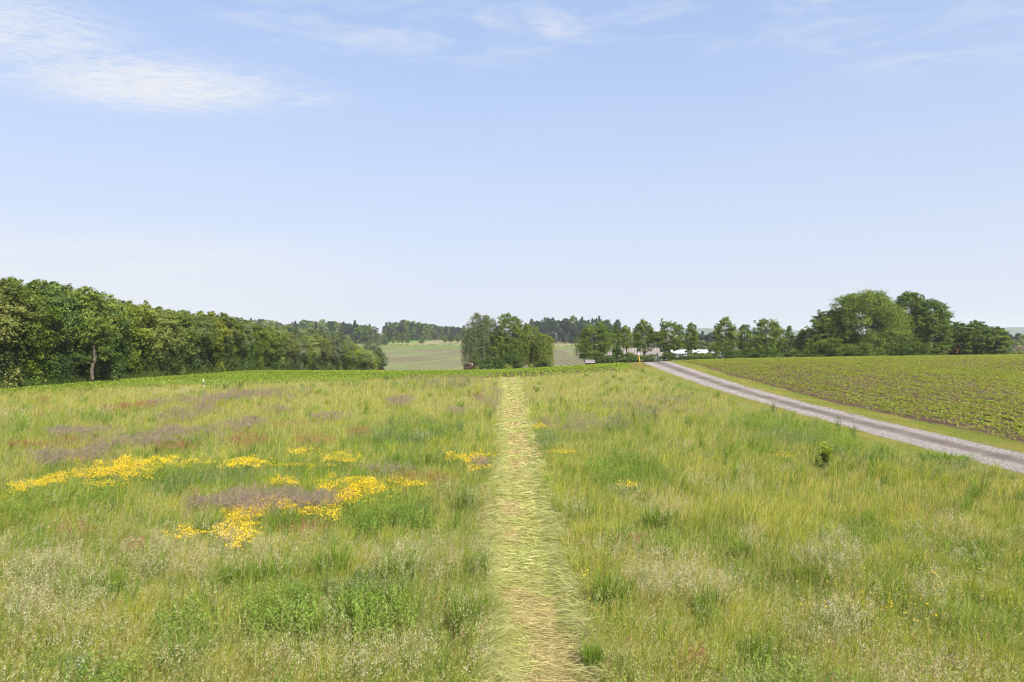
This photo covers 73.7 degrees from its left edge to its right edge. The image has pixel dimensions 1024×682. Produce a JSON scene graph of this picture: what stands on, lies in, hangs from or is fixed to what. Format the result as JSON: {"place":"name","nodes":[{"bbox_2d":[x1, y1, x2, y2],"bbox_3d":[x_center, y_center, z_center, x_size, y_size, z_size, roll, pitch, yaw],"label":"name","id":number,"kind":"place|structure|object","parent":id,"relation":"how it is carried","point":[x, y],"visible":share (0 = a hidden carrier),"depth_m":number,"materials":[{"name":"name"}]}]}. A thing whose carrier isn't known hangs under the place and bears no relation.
{"place":"outdoors","nodes":[
{"label":"outdoors","id":0,"kind":"place"},
{"bbox_2d":[0,363,651,394],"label":"field","id":1,"kind":"structure","parent":0,"point":[520,374],"depth_m":96.04,"materials":[{"name":"green plant"}]},
{"bbox_2d":[67,316,126,380],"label":"leaning tree","id":2,"kind":"object","parent":1,"relation":"on","point":[103,329],"visible":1,"depth_m":83.25,"materials":[{"name":"green plant"}]},
{"bbox_2d":[0,362,633,393],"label":"crop leaves","id":3,"kind":"object","parent":1,"relation":"on","point":[244,376],"visible":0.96,"depth_m":97.04,"materials":[{"name":"green plant"}]},
{"bbox_2d":[477,356,506,368],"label":"dark bush","id":4,"kind":"object","parent":1,"relation":"on","point":[492,363],"visible":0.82,"depth_m":147.25,"materials":[{"name":"green plant"}]},
{"bbox_2d":[8,374,726,530],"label":"purple grass","id":5,"kind":"structure","parent":0,"point":[217,495],"depth_m":33.57,"materials":[{"name":"purple plant"}]},
{"bbox_2d":[359,345,500,348],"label":"field","id":6,"kind":"structure","parent":0,"point":[419,346],"depth_m":527.88,"materials":[{"name":"plant"}]},
{"bbox_2d":[371,349,494,369],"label":"field","id":7,"kind":"structure","parent":0,"point":[424,359],"depth_m":375.95,"materials":[{"name":"green plant"}]},
{"bbox_2d":[355,341,624,346],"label":"field","id":8,"kind":"structure","parent":0,"point":[557,343],"depth_m":582.26,"materials":[{"name":"beige plant"}]},
{"bbox_2d":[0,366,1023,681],"bbox_3d":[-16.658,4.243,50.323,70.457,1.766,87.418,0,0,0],"label":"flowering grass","id":9,"kind":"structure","parent":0,"point":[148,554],"depth_m":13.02,"materials":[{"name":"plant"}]},
{"bbox_2d":[0,338,1023,681],"bbox_3d":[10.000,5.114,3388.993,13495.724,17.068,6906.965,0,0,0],"label":"ground","id":10,"kind":"structure","parent":0,"point":[550,384],"depth_m":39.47,"materials":[{"name":"green plant"}]},
{"bbox_2d":[0,289,35,387],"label":"hedgerow tree","id":11,"kind":"object","parent":10,"relation":"on","point":[7,339],"visible":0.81,"depth_m":73.67,"materials":[{"name":"green plant"}]},
{"bbox_2d":[0,277,51,382],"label":"hedgerow tree","id":12,"kind":"object","parent":10,"relation":"on","point":[7,286],"visible":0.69,"depth_m":75.51,"materials":[{"name":"green plant"}]},
{"bbox_2d":[0,279,69,385],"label":"hedgerow tree","id":13,"kind":"object","parent":10,"relation":"on","point":[36,349],"visible":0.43,"depth_m":77.77,"materials":[{"name":"green plant"}]},
{"bbox_2d":[16,279,79,383],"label":"hedgerow tree","id":14,"kind":"object","parent":10,"relation":"on","point":[50,292],"visible":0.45,"depth_m":80.19,"materials":[{"name":"green plant"}]},
{"bbox_2d":[33,282,85,379],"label":"hedgerow tree","id":15,"kind":"object","parent":10,"relation":"on","point":[72,317],"visible":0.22,"depth_m":83.21,"materials":[{"name":"green plant"}]},
{"bbox_2d":[44,561,109,613],"bbox_3d":[-8.055,4.535,12.549,1.290,0.990,1.095,0,0,-6],"label":"grass tussock","id":16,"kind":"object","parent":10,"relation":"on","point":[71,588],"depth_m":12.52,"materials":[{"name":"green plant"}]},
{"bbox_2d":[65,286,127,379],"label":"hedgerow tree","id":17,"kind":"object","parent":10,"relation":"on","point":[92,302],"visible":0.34,"depth_m":85.58,"materials":[{"name":"green plant"}]},
{"bbox_2d":[74,291,133,379],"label":"hedgerow tree","id":18,"kind":"object","parent":10,"relation":"on","point":[110,371],"visible":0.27,"depth_m":88.81,"materials":[{"name":"green plant"}]},
{"bbox_2d":[88,560,130,601],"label":"grass tussock","id":19,"kind":"object","parent":10,"relation":"on","point":[112,580],"depth_m":12.96,"materials":[{"name":"green plant"}]},
{"bbox_2d":[100,294,145,374],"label":"hedgerow tree","id":20,"kind":"object","parent":10,"relation":"on","point":[130,354],"visible":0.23,"depth_m":92.06,"materials":[{"name":"green plant"}]},
{"bbox_2d":[103,299,156,374],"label":"hedgerow tree","id":21,"kind":"object","parent":10,"relation":"on","point":[141,332],"visible":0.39,"depth_m":94.41,"materials":[{"name":"green plant"}]},
{"bbox_2d":[0,366,288,388],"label":"rough grass","id":22,"kind":"structure","parent":10,"relation":"on","point":[25,383],"depth_m":91.80,"materials":[{"name":"green plant"}]},
{"bbox_2d":[119,300,175,373],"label":"hedgerow tree","id":23,"kind":"object","parent":10,"relation":"on","point":[156,348],"visible":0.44,"depth_m":97.38,"materials":[{"name":"green plant"}]},
{"bbox_2d":[131,548,173,586],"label":"grass tussock","id":24,"kind":"object","parent":10,"relation":"on","point":[158,575],"depth_m":13.99,"materials":[{"name":"green plant"}]},
{"bbox_2d":[139,308,187,375],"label":"hedgerow tree","id":25,"kind":"object","parent":10,"relation":"on","point":[173,343],"visible":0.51,"depth_m":99.80,"materials":[{"name":"green plant"}]},
{"bbox_2d":[130,622,218,676],"bbox_3d":[-4.987,4.628,10.233,1.195,0.792,1.407,0,0,-5],"label":"grass tussock","id":26,"kind":"object","parent":10,"relation":"on","point":[184,648],"depth_m":10.17,"materials":[{"name":"green plant"}]},
{"bbox_2d":[154,311,203,374],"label":"hedgerow tree","id":27,"kind":"object","parent":10,"relation":"on","point":[193,335],"visible":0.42,"depth_m":102.59,"materials":[{"name":"green plant"}]},
{"bbox_2d":[171,310,211,373],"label":"hedgerow tree","id":28,"kind":"object","parent":10,"relation":"on","point":[201,323],"visible":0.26,"depth_m":105.58,"materials":[{"name":"green plant"}]},
{"bbox_2d":[175,313,219,372],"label":"hedgerow tree","id":29,"kind":"object","parent":10,"relation":"on","point":[202,316],"visible":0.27,"depth_m":108.35,"materials":[{"name":"green plant"}]},
{"bbox_2d":[181,504,228,540],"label":"grass tussock","id":30,"kind":"object","parent":10,"relation":"on","point":[204,517],"depth_m":17.07,"materials":[{"name":"green plant"}]},
{"bbox_2d":[198,313,233,371],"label":"hedgerow tree","id":31,"kind":"object","parent":10,"relation":"on","point":[222,328],"visible":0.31,"depth_m":111.41,"materials":[{"name":"green plant"}]},
{"bbox_2d":[199,311,240,370],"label":"hedgerow tree","id":32,"kind":"object","parent":10,"relation":"on","point":[227,340],"visible":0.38,"depth_m":113.78,"materials":[{"name":"green plant"}]},
{"bbox_2d":[213,313,247,369],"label":"hedgerow tree","id":33,"kind":"object","parent":10,"relation":"on","point":[236,349],"visible":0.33,"depth_m":116.40,"materials":[{"name":"green plant"}]},
{"bbox_2d":[200,546,264,591],"bbox_3d":[-5.480,4.581,13.475,1.407,0.891,1.195,0,0,-36],"label":"grass tussock","id":34,"kind":"object","parent":10,"relation":"on","point":[236,574],"depth_m":13.46,"materials":[{"name":"green plant"}]},
{"bbox_2d":[228,317,256,370],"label":"hedgerow tree","id":35,"kind":"object","parent":10,"relation":"on","point":[244,349],"visible":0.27,"depth_m":119.96,"materials":[{"name":"green plant"}]},
{"bbox_2d":[237,319,261,369],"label":"hedgerow tree","id":36,"kind":"object","parent":10,"relation":"on","point":[254,335],"visible":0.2,"depth_m":122.71,"materials":[{"name":"green plant"}]},
{"bbox_2d":[245,323,268,369],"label":"hedgerow tree","id":37,"kind":"object","parent":10,"relation":"on","point":[263,342],"visible":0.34,"depth_m":125.65,"materials":[{"name":"green plant"}]},
{"bbox_2d":[254,329,281,367],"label":"hedgerow tree","id":38,"kind":"object","parent":10,"relation":"on","point":[270,349],"visible":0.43,"depth_m":127.76,"materials":[{"name":"green plant"}]},
{"bbox_2d":[262,325,285,369],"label":"hedgerow tree","id":39,"kind":"object","parent":10,"relation":"on","point":[279,350],"visible":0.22,"depth_m":130.78,"materials":[{"name":"green plant"}]},
{"bbox_2d":[246,545,306,588],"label":"grass tussock","id":40,"kind":"object","parent":10,"relation":"on","point":[272,570],"depth_m":13.43,"materials":[{"name":"green plant"}]},
{"bbox_2d":[268,325,290,367],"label":"hedgerow tree","id":41,"kind":"object","parent":10,"relation":"on","point":[285,335],"visible":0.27,"depth_m":134.19,"materials":[{"name":"green plant"}]},
{"bbox_2d":[260,504,312,532],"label":"grass tussock","id":42,"kind":"object","parent":10,"relation":"on","point":[288,521],"depth_m":17.83,"materials":[{"name":"green plant"}]},
{"bbox_2d":[276,328,300,369],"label":"hedgerow tree","id":43,"kind":"object","parent":10,"relation":"on","point":[291,350],"visible":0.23,"depth_m":136.94,"materials":[{"name":"green plant"}]},
{"bbox_2d":[286,342,306,369],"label":"hedgerow tree","id":44,"kind":"object","parent":10,"relation":"on","point":[299,366],"visible":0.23,"depth_m":142.02,"materials":[{"name":"green plant"}]},
{"bbox_2d":[289,336,311,369],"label":"hedgerow tree","id":45,"kind":"object","parent":10,"relation":"on","point":[307,354],"visible":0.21,"depth_m":145.41,"materials":[{"name":"green plant"}]},
{"bbox_2d":[304,335,321,369],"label":"hedgerow tree","id":46,"kind":"object","parent":10,"relation":"on","point":[313,361],"visible":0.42,"depth_m":150.85,"materials":[{"name":"green plant"}]},
{"bbox_2d":[319,334,339,369],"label":"hedgerow tree","id":47,"kind":"object","parent":10,"relation":"on","point":[333,351],"visible":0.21,"depth_m":162.67,"materials":[{"name":"green plant"}]},
{"bbox_2d":[300,530,364,585],"bbox_3d":[-3.716,4.502,14.046,1.576,1.062,1.271,0,0,29],"label":"grass tussock","id":48,"kind":"object","parent":10,"relation":"on","point":[328,563],"depth_m":14.04,"materials":[{"name":"green plant"}]},
{"bbox_2d":[362,342,390,365],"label":"willow tree","id":49,"kind":"object","parent":10,"relation":"on","point":[369,346],"visible":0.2,"depth_m":244.76,"materials":[{"name":"green plant"}]},
{"bbox_2d":[365,542,434,590],"bbox_3d":[-2.302,4.581,13.892,1.593,0.891,1.876,0,0,-37],"label":"grass tussock","id":50,"kind":"object","parent":10,"relation":"on","point":[396,565],"depth_m":13.85,"materials":[{"name":"green plant"}]},
{"bbox_2d":[452,483,477,514],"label":"grass tussock","id":51,"kind":"object","parent":10,"relation":"on","point":[465,503],"depth_m":19.53,"materials":[{"name":"green plant"}]},
{"bbox_2d":[444,583,489,644],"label":"grass tussock","id":52,"kind":"object","parent":10,"relation":"on","point":[461,617],"depth_m":11.29,"materials":[{"name":"green plant"}]},
{"bbox_2d":[459,312,498,366],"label":"birch tree","id":53,"kind":"object","parent":10,"relation":"on","point":[483,331],"visible":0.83,"depth_m":166.79,"materials":[{"name":"green plant"}]},
{"bbox_2d":[467,541,492,583],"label":"grass tussock","id":54,"kind":"object","parent":10,"relation":"on","point":[481,557],"depth_m":13.87,"materials":[{"name":"green plant"}]},
{"bbox_2d":[488,312,523,367],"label":"birch tree","id":55,"kind":"object","parent":10,"relation":"on","point":[500,335],"visible":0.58,"depth_m":164.88,"materials":[{"name":"green plant"}]},
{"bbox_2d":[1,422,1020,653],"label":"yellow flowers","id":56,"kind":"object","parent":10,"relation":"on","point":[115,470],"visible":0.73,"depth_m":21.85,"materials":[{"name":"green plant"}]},
{"bbox_2d":[497,335,524,367],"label":"birch tree","id":57,"kind":"object","parent":10,"relation":"on","point":[505,344],"visible":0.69,"depth_m":157.22,"materials":[{"name":"green plant"}]},
{"bbox_2d":[0,366,1023,681],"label":"leafy weeds","id":58,"kind":"object","parent":10,"relation":"on","point":[302,608],"visible":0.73,"depth_m":17.25,"materials":[{"name":"green plant"}]},
{"bbox_2d":[0,367,1023,681],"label":"grass tufts","id":59,"kind":"object","parent":10,"relation":"on","point":[304,477],"visible":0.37,"depth_m":15.54,"materials":[{"name":"green plant"}]},
{"bbox_2d":[1,374,1023,681],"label":"red sorrel","id":60,"kind":"object","parent":10,"relation":"on","point":[239,442],"visible":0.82,"depth_m":21.97,"materials":[{"name":"plant"}]},
{"bbox_2d":[503,354,523,368],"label":"dark bush","id":61,"kind":"object","parent":10,"relation":"on","point":[514,363],"visible":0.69,"depth_m":151.46,"materials":[{"name":"green plant"}]},
{"bbox_2d":[518,323,538,366],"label":"birch tree","id":62,"kind":"object","parent":10,"relation":"on","point":[526,336],"visible":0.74,"depth_m":162.22,"materials":[{"name":"green plant"}]},
{"bbox_2d":[532,332,555,367],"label":"birch tree","id":63,"kind":"object","parent":10,"relation":"on","point":[543,350],"visible":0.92,"depth_m":159.27,"materials":[{"name":"green plant"}]},
{"bbox_2d":[573,320,617,363],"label":"farm tree","id":64,"kind":"object","parent":10,"relation":"on","point":[603,346],"visible":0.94,"depth_m":163.97,"materials":[{"name":"green plant"}]},
{"bbox_2d":[580,560,648,610],"bbox_3d":[1.996,4.586,12.756,1.421,0.883,1.276,0,0,38],"label":"grass tussock","id":65,"kind":"object","parent":10,"relation":"on","point":[608,585],"depth_m":12.72,"materials":[{"name":"green plant"}]},
{"bbox_2d":[616,325,632,353],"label":"farm tree","id":66,"kind":"object","parent":10,"relation":"on","point":[627,333],"visible":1,"depth_m":171.75,"materials":[{"name":"green plant"}]},
{"bbox_2d":[601,348,659,361],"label":"barn","id":67,"kind":"structure","parent":10,"relation":"on","point":[653,351],"depth_m":218.06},
{"bbox_2d":[631,318,654,354],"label":"farm tree","id":68,"kind":"object","parent":10,"relation":"on","point":[641,326],"visible":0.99,"depth_m":159.50,"materials":[{"name":"green plant"}]},
{"bbox_2d":[628,501,677,532],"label":"grass tussock","id":69,"kind":"object","parent":10,"relation":"on","point":[657,520],"depth_m":17.73,"materials":[{"name":"green plant"}]},
{"bbox_2d":[653,318,687,351],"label":"farm tree","id":70,"kind":"object","parent":10,"relation":"on","point":[661,335],"visible":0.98,"depth_m":157.32,"materials":[{"name":"green plant"}]},
{"bbox_2d":[683,322,700,355],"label":"farm tree","id":71,"kind":"object","parent":10,"relation":"on","point":[693,338],"visible":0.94,"depth_m":163.68,"materials":[{"name":"green plant"}]},
{"bbox_2d":[691,578,746,617],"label":"grass tussock","id":72,"kind":"object","parent":10,"relation":"on","point":[706,597],"depth_m":11.99,"materials":[{"name":"green plant"}]},
{"bbox_2d":[711,316,739,354],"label":"farm tree","id":73,"kind":"object","parent":10,"relation":"on","point":[731,334],"visible":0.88,"depth_m":159.49,"materials":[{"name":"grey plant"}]},
{"bbox_2d":[730,533,757,565],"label":"grass tussock","id":74,"kind":"object","parent":10,"relation":"on","point":[744,547],"depth_m":15.13,"materials":[{"name":"green plant"}]},
{"bbox_2d":[736,324,752,353],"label":"farm tree","id":75,"kind":"object","parent":10,"relation":"on","point":[741,342],"visible":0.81,"depth_m":167.70,"materials":[{"name":"green plant"}]},
{"bbox_2d":[725,619,784,670],"bbox_3d":[3.674,4.638,10.295,0.817,0.772,1.013,0,0,-31],"label":"grass tussock","id":76,"kind":"object","parent":10,"relation":"on","point":[751,650],"depth_m":10.30,"materials":[{"name":"green plant"}]},
{"bbox_2d":[748,318,786,356],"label":"farm tree","id":77,"kind":"object","parent":10,"relation":"on","point":[760,338],"visible":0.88,"depth_m":157.35,"materials":[{"name":"green plant"}]},
{"bbox_2d":[752,346,783,357],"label":"shrub","id":78,"kind":"object","parent":10,"relation":"on","point":[768,352],"visible":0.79,"depth_m":146.35,"materials":[{"name":"green plant"}]},
{"bbox_2d":[783,325,796,352],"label":"farm tree","id":79,"kind":"object","parent":10,"relation":"on","point":[787,335],"visible":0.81,"depth_m":165.81,"materials":[{"name":"green plant"}]},
{"bbox_2d":[791,325,820,356],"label":"tree","id":80,"kind":"object","parent":10,"relation":"on","point":[802,335],"visible":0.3,"depth_m":157.55,"materials":[{"name":"green plant"}]},
{"bbox_2d":[801,338,819,356],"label":"shrub","id":81,"kind":"object","parent":10,"relation":"on","point":[807,352],"visible":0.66,"depth_m":149.61,"materials":[{"name":"green plant"}]},
{"bbox_2d":[790,558,844,597],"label":"grass tussock","id":82,"kind":"object","parent":10,"relation":"on","point":[821,572],"depth_m":13.40,"materials":[{"name":"green plant"}]},
{"bbox_2d":[816,441,834,469],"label":"leafy bush","id":83,"kind":"object","parent":10,"relation":"on","point":[825,459],"visible":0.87,"depth_m":26.28,"materials":[{"name":"green plant"}]},
{"bbox_2d":[809,309,845,356],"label":"grove tree","id":84,"kind":"object","parent":10,"relation":"on","point":[817,334],"visible":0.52,"depth_m":150.79,"materials":[{"name":"green plant"}]},
{"bbox_2d":[809,336,850,356],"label":"shrub","id":85,"kind":"object","parent":10,"relation":"on","point":[822,346],"visible":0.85,"depth_m":143.35,"materials":[{"name":"green plant"}]},
{"bbox_2d":[813,540,851,579],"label":"grass tussock","id":86,"kind":"object","parent":10,"relation":"on","point":[829,558],"depth_m":14.05,"materials":[{"name":"green plant"}]},
{"bbox_2d":[798,592,883,643],"bbox_3d":[5.671,4.661,11.462,1.576,0.724,1.271,0,0,-30],"label":"grass tussock","id":87,"kind":"object","parent":10,"relation":"on","point":[848,612],"depth_m":11.43,"materials":[{"name":"green plant"}]},
{"bbox_2d":[843,341,883,355],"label":"shrub","id":88,"kind":"object","parent":10,"relation":"on","point":[866,350],"visible":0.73,"depth_m":142.52,"materials":[{"name":"green plant"}]},
{"bbox_2d":[820,287,915,355],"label":"grove tree","id":89,"kind":"object","parent":10,"relation":"on","point":[880,311],"visible":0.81,"depth_m":146.77,"materials":[{"name":"green plant"}]},
{"bbox_2d":[890,338,932,355],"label":"shrub","id":90,"kind":"object","parent":10,"relation":"on","point":[911,348],"visible":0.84,"depth_m":143.88,"materials":[{"name":"green plant"}]},
{"bbox_2d":[894,290,932,351],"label":"grove tree","id":91,"kind":"object","parent":10,"relation":"on","point":[910,300],"visible":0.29,"depth_m":151.76,"materials":[{"name":"green plant"}]},
{"bbox_2d":[910,298,956,354],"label":"grove tree","id":92,"kind":"object","parent":10,"relation":"on","point":[940,326],"visible":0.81,"depth_m":148.35,"materials":[{"name":"green plant"}]},
{"bbox_2d":[945,321,970,354],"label":"grove tree","id":93,"kind":"object","parent":10,"relation":"on","point":[957,328],"visible":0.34,"depth_m":155.10,"materials":[{"name":"green plant"}]},
{"bbox_2d":[913,589,1023,640],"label":"grass tussock","id":94,"kind":"object","parent":10,"relation":"on","point":[972,615],"depth_m":11.38,"materials":[{"name":"green plant"}]},
{"bbox_2d":[958,529,1023,562],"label":"grass tussock","id":95,"kind":"object","parent":10,"relation":"on","point":[998,544],"depth_m":15.63,"materials":[{"name":"green plant"}]},
{"bbox_2d":[979,326,1015,354],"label":"grove tree","id":96,"kind":"object","parent":10,"relation":"on","point":[995,337],"visible":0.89,"depth_m":147.08,"materials":[{"name":"green plant"}]},
{"bbox_2d":[0,0,1023,333],"label":"sky","id":97,"kind":"structure","parent":0,"point":[375,163],"materials":[{"name":"blue"}]},
{"bbox_2d":[474,382,609,681],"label":"path","id":98,"kind":"structure","parent":0,"point":[517,542],"depth_m":13.88,"materials":[{"name":"beige plant"}]},
{"bbox_2d":[453,376,621,681],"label":"cut hay","id":99,"kind":"object","parent":98,"relation":"on","point":[533,498],"visible":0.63,"depth_m":14.64,"materials":[{"name":"yellow plant"}]},
{"bbox_2d":[574,631,611,668],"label":"grass tussock","id":100,"kind":"object","parent":98,"relation":"on","point":[586,652],"depth_m":10.34,"materials":[{"name":"green plant"}]},
{"bbox_2d":[521,349,761,367],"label":"field","id":101,"kind":"structure","parent":0,"point":[564,357],"depth_m":385.41,"materials":[{"name":"plant"}]},
{"bbox_2d":[374,327,1023,339],"bbox_3d":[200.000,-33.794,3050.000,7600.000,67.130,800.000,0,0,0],"label":"hills","id":102,"kind":"structure","parent":0,"point":[1011,330],"depth_m":3058.48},
{"bbox_2d":[627,360,1023,481],"bbox_3d":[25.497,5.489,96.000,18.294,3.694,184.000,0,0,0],"label":"verge","id":103,"kind":"structure","parent":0,"point":[654,369],"depth_m":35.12,"materials":[{"name":"green plant"}]},
{"bbox_2d":[909,448,984,464],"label":"grass tussock","id":104,"kind":"object","parent":103,"relation":"on","point":[944,456],"depth_m":28.03,"materials":[{"name":"green plant"}]},
{"bbox_2d":[643,361,1023,472],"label":"road","id":105,"kind":"structure","parent":0,"point":[688,372],"depth_m":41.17,"materials":[{"name":"grey gravel"}]},
{"bbox_2d":[684,357,1023,443],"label":"field","id":106,"kind":"structure","parent":0,"point":[930,420],"depth_m":60.00,"materials":[{"name":"green plant"}]},
{"bbox_2d":[677,354,1023,438],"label":"crop rows","id":107,"kind":"object","parent":106,"relation":"on","point":[1010,375],"visible":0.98,"depth_m":70.51,"materials":[{"name":"green plant"}]},
{"bbox_2d":[958,319,994,354],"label":"grove tree","id":108,"kind":"object","parent":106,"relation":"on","point":[976,328],"visible":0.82,"depth_m":149.01,"materials":[{"name":"green plant"}]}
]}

